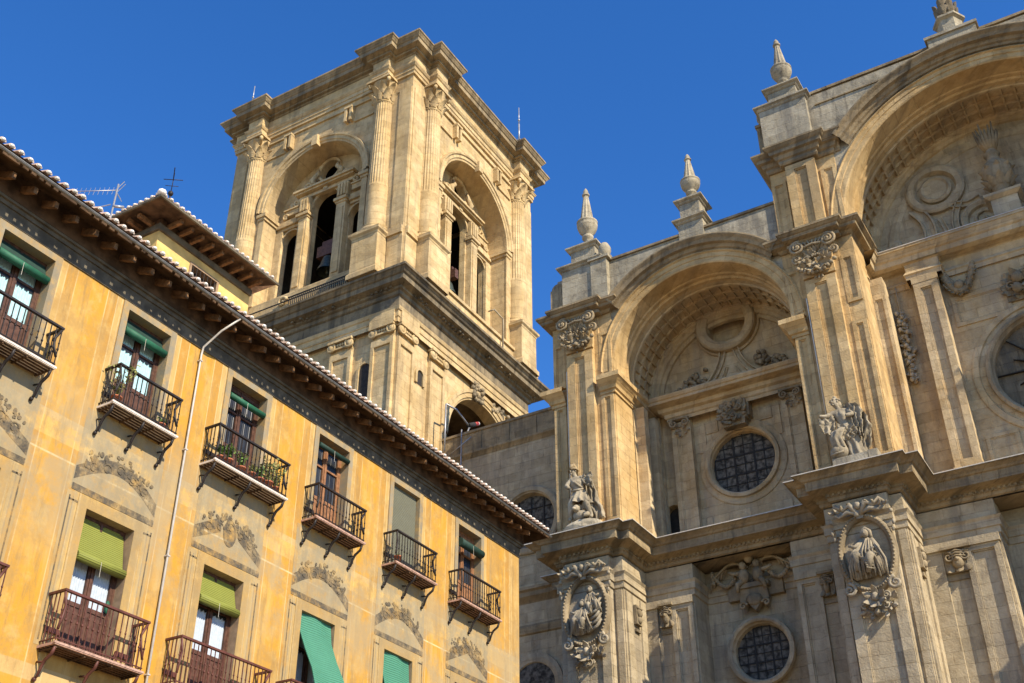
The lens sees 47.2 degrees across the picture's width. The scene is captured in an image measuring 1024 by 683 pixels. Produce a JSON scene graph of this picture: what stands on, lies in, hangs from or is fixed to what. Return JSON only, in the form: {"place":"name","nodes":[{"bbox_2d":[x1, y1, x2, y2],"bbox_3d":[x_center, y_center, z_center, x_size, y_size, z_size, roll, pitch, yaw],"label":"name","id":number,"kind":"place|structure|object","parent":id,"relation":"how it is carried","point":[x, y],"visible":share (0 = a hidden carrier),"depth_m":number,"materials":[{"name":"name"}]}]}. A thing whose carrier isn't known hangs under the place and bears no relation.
{"place":"outdoors","nodes":[
{"label":"outdoors","id":0,"kind":"place"},
{"bbox_2d":[0,136,551,682],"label":"apartment building","id":1,"kind":"structure","parent":0,"point":[140,542],"depth_m":27.32,"materials":[{"name":"paint"}]},
{"bbox_2d":[0,455,13,514],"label":"window","id":2,"kind":"structure","parent":1,"relation":"in","point":[6,465],"depth_m":22.50,"materials":[{"name":"beige paint"}]},
{"bbox_2d":[0,218,63,351],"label":"window","id":3,"kind":"structure","parent":1,"relation":"in","point":[20,286],"depth_m":24.51,"materials":[{"name":"grey paint"}]},
{"bbox_2d":[47,494,144,662],"bbox_3d":[-8.513,4.922,23.804,0.352,3.230,1.790,-18,-37,25],"label":"window","id":4,"kind":"structure","parent":1,"relation":"in","point":[74,572],"depth_m":23.90,"materials":[{"name":"beige paint"}]},
{"bbox_2d":[72,181,125,217],"bbox_3d":[-11.100,-2.740,29.909,2.000,3.665,0.326,1,-33,-3],"label":"tv antenna","id":5,"kind":"object","parent":1,"relation":"attached to","point":[114,205],"visible":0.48,"depth_m":30.69,"materials":[{"name":"grey metal"}]},
{"bbox_2d":[105,361,140,402],"bbox_3d":[-8.476,0.948,25.356,0.741,1.025,0.640,-18,-37,25],"label":"potted plant","id":6,"kind":"object","parent":1,"relation":"on","point":[118,390],"visible":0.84,"depth_m":25.38,"materials":[{"name":"green plant"}]},
{"bbox_2d":[102,300,176,420],"bbox_3d":[-8.517,0.674,26.562,0.370,2.840,1.650,-18,-37,25],"label":"window","id":7,"kind":"structure","parent":1,"relation":"in","point":[123,351],"depth_m":26.88,"materials":[{"name":"grey paint"}]},
{"bbox_2d":[158,417,165,427],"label":"potted plant","id":8,"kind":"object","parent":1,"relation":"on","point":[161,421],"visible":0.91,"depth_m":26.06,"materials":[{"name":"green plant"}]},
{"bbox_2d":[164,168,182,197],"bbox_3d":[-10.832,-4.124,36.846,0.543,3.150,0.493,-18,-37,25],"label":"weathervane","id":9,"kind":"object","parent":1,"relation":"on","point":[170,193],"visible":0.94,"depth_m":37.42,"materials":[{"name":"metal"}]},
{"bbox_2d":[178,550,251,682],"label":"window","id":10,"kind":"structure","parent":1,"relation":"in","point":[214,627],"depth_m":26.49,"materials":[{"name":"beige paint"}]},
{"bbox_2d":[215,444,226,460],"bbox_3d":[-6.831,2.628,27.472,0.256,0.509,0.276,-18,-37,25],"label":"potted plant","id":11,"kind":"object","parent":1,"relation":"on","point":[222,451],"visible":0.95,"depth_m":27.46,"materials":[{"name":"green plant"}]},
{"bbox_2d":[224,443,235,464],"bbox_3d":[-6.678,2.724,27.689,0.300,0.585,0.378,10,-34,-15],"label":"potted plant","id":12,"kind":"object","parent":1,"relation":"on","point":[230,454],"visible":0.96,"depth_m":27.69,"materials":[{"name":"green plant"}]},
{"bbox_2d":[234,451,249,472],"bbox_3d":[-6.476,2.904,28.004,0.386,0.626,0.343,-18,-37,25],"label":"potted plant","id":13,"kind":"object","parent":1,"relation":"on","point":[241,466],"visible":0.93,"depth_m":27.98,"materials":[{"name":"green plant"}]},
{"bbox_2d":[216,368,272,476],"bbox_3d":[-6.755,2.276,29.031,0.370,2.840,1.650,-18,-37,25],"label":"window","id":14,"kind":"structure","parent":1,"relation":"in","point":[243,422],"depth_m":29.47,"materials":[{"name":"grey paint"}]},
{"bbox_2d":[248,464,256,477],"bbox_3d":[-6.261,3.175,28.242,0.211,0.430,0.236,-18,-37,25],"label":"potted plant","id":15,"kind":"object","parent":1,"relation":"on","point":[252,470],"visible":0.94,"depth_m":28.25,"materials":[{"name":"green plant"}]},
{"bbox_2d":[255,466,264,483],"bbox_3d":[-6.111,3.282,28.473,0.280,0.502,0.306,-5,-33,8],"label":"potted plant","id":16,"kind":"object","parent":1,"relation":"on","point":[259,475],"visible":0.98,"depth_m":28.46,"materials":[{"name":"green plant"}]},
{"bbox_2d":[259,455,279,488],"bbox_3d":[-5.965,3.266,28.766,0.548,0.847,0.502,7,-34,-11],"label":"potted plant","id":17,"kind":"object","parent":1,"relation":"on","point":[270,479],"visible":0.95,"depth_m":28.74,"materials":[{"name":"green plant"}]},
{"bbox_2d":[269,465,285,491],"bbox_3d":[-5.829,3.431,28.929,0.457,0.747,0.494,-6,-34,9],"label":"potted plant","id":18,"kind":"object","parent":1,"relation":"on","point":[278,478],"visible":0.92,"depth_m":28.92,"materials":[{"name":"green plant"}]},
{"bbox_2d":[288,597,341,682],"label":"window","id":19,"kind":"structure","parent":1,"relation":"in","point":[297,659],"depth_m":28.94,"materials":[{"name":"beige paint"}]},
{"bbox_2d":[306,425,353,529],"bbox_3d":[-4.993,3.878,31.500,0.370,2.840,1.650,-18,-37,25],"label":"window","id":20,"kind":"structure","parent":1,"relation":"in","point":[325,468],"depth_m":31.88,"materials":[{"name":"grey paint"}]},
{"bbox_2d":[377,637,417,682],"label":"window","id":21,"kind":"structure","parent":1,"relation":"in","point":[384,645],"depth_m":31.85,"materials":[{"name":"beige paint"}]},
{"bbox_2d":[385,474,423,570],"bbox_3d":[-3.232,5.479,33.969,0.370,2.840,1.650,-18,-37,25],"label":"window","id":22,"kind":"structure","parent":1,"relation":"in","point":[419,498],"depth_m":34.35,"materials":[{"name":"grey paint"}]},
{"bbox_2d":[450,671,473,682],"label":"window","id":23,"kind":"structure","parent":1,"relation":"in","point":[454,678],"depth_m":34.05,"materials":[{"name":"beige paint"}]},
{"bbox_2d":[453,517,483,608],"bbox_3d":[-1.470,7.081,36.438,0.370,2.840,1.650,-18,-37,25],"label":"window","id":24,"kind":"structure","parent":1,"relation":"in","point":[468,561],"depth_m":36.81,"materials":[{"name":"grey paint"}]},
{"bbox_2d":[0,0,1023,412],"label":"sky","id":25,"kind":"structure","parent":0,"point":[614,96],"materials":[{"name":"blue"}]},
{"label":"plaza ground","id":26,"kind":"structure","parent":0,"visible":0},
{"bbox_2d":[220,28,549,450],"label":"bell tower","id":27,"kind":"structure","parent":26,"relation":"on","point":[405,172],"depth_m":70.81,"materials":[{"name":"stone"}]},
{"bbox_2d":[316,238,332,278],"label":"church bell","id":28,"kind":"object","parent":27,"relation":"hanging from","point":[324,251],"visible":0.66,"depth_m":69.60,"materials":[{"name":"grey metal"}]},
{"bbox_2d":[450,266,457,293],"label":"church bell","id":29,"kind":"object","parent":27,"relation":"hanging from","point":[453,274],"visible":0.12,"depth_m":70.44,"materials":[{"name":"brown metal"}]},
{"bbox_2d":[516,108,519,139],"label":"lightning rod","id":30,"kind":"object","parent":27,"relation":"on","point":[518,126],"visible":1,"depth_m":80.21,"materials":[{"name":"grey metal"}]},
{"bbox_2d":[441,407,562,682],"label":"chapel wall","id":31,"kind":"structure","parent":26,"relation":"on","point":[513,460],"depth_m":57.65,"materials":[{"name":"stone"}]},
{"bbox_2d":[444,403,479,451],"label":"floodlight","id":32,"kind":"object","parent":31,"relation":"attached to","point":[471,424],"visible":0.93,"depth_m":62.57,"materials":[{"name":"grey metal"}]},
{"bbox_2d":[508,485,556,554],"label":"round window","id":33,"kind":"structure","parent":31,"relation":"in","point":[538,501],"depth_m":57.08,"materials":[{"name":"stone"}]},
{"bbox_2d":[519,653,562,682],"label":"round window","id":34,"kind":"structure","parent":31,"relation":"in","point":[534,667],"depth_m":52.49,"materials":[{"name":"stone"}]},
{"bbox_2d":[524,10,1023,682],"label":"cathedral facade","id":35,"kind":"structure","parent":26,"relation":"on","point":[868,260],"depth_m":49.55,"materials":[{"name":"stone"}]},
{"bbox_2d":[556,188,611,304],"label":"pinnacle","id":36,"kind":"object","parent":35,"relation":"on","point":[575,273],"visible":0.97,"depth_m":57.84,"materials":[{"name":"stone"}]},
{"bbox_2d":[564,464,605,530],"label":"statue","id":37,"kind":"object","parent":35,"relation":"on","point":[584,495],"visible":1,"depth_m":49.59,"materials":[{"name":"stone"}]},
{"bbox_2d":[598,242,610,254],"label":"egg finial","id":38,"kind":"object","parent":35,"relation":"on","point":[604,247],"visible":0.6,"depth_m":57.49,"materials":[{"name":"stone"}]},
{"bbox_2d":[671,154,712,239],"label":"pinnacle","id":39,"kind":"object","parent":35,"relation":"on","point":[693,206],"visible":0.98,"depth_m":56.01,"materials":[{"name":"stone"}]},
{"bbox_2d":[705,424,780,497],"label":"round window","id":40,"kind":"structure","parent":35,"relation":"in","point":[741,463],"depth_m":52.68,"materials":[{"name":"stone"}]},
{"bbox_2d":[728,615,795,682],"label":"round window","id":41,"kind":"structure","parent":35,"relation":"in","point":[762,649],"depth_m":47.33,"materials":[{"name":"stone"}]},
{"bbox_2d":[752,39,811,146],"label":"pinnacle","id":42,"kind":"object","parent":35,"relation":"on","point":[782,114],"visible":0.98,"depth_m":55.37,"materials":[{"name":"stone"}]},
{"bbox_2d":[817,396,880,465],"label":"statue","id":43,"kind":"object","parent":35,"relation":"on","point":[850,438],"visible":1,"depth_m":44.53,"materials":[{"name":"stone"}]},
{"bbox_2d":[923,0,978,47],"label":"pinnacle","id":44,"kind":"object","parent":35,"relation":"on","point":[949,23],"visible":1,"depth_m":52.82,"materials":[{"name":"stone"}]},
{"bbox_2d":[972,121,1023,214],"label":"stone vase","id":45,"kind":"object","parent":35,"relation":"on","point":[1005,194],"visible":1,"depth_m":50.47,"materials":[{"name":"stone"}]},
{"bbox_2d":[986,311,1023,413],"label":"rose window","id":46,"kind":"structure","parent":35,"relation":"in","point":[1005,353],"depth_m":47.32,"materials":[{"name":"stone"}]}
]}

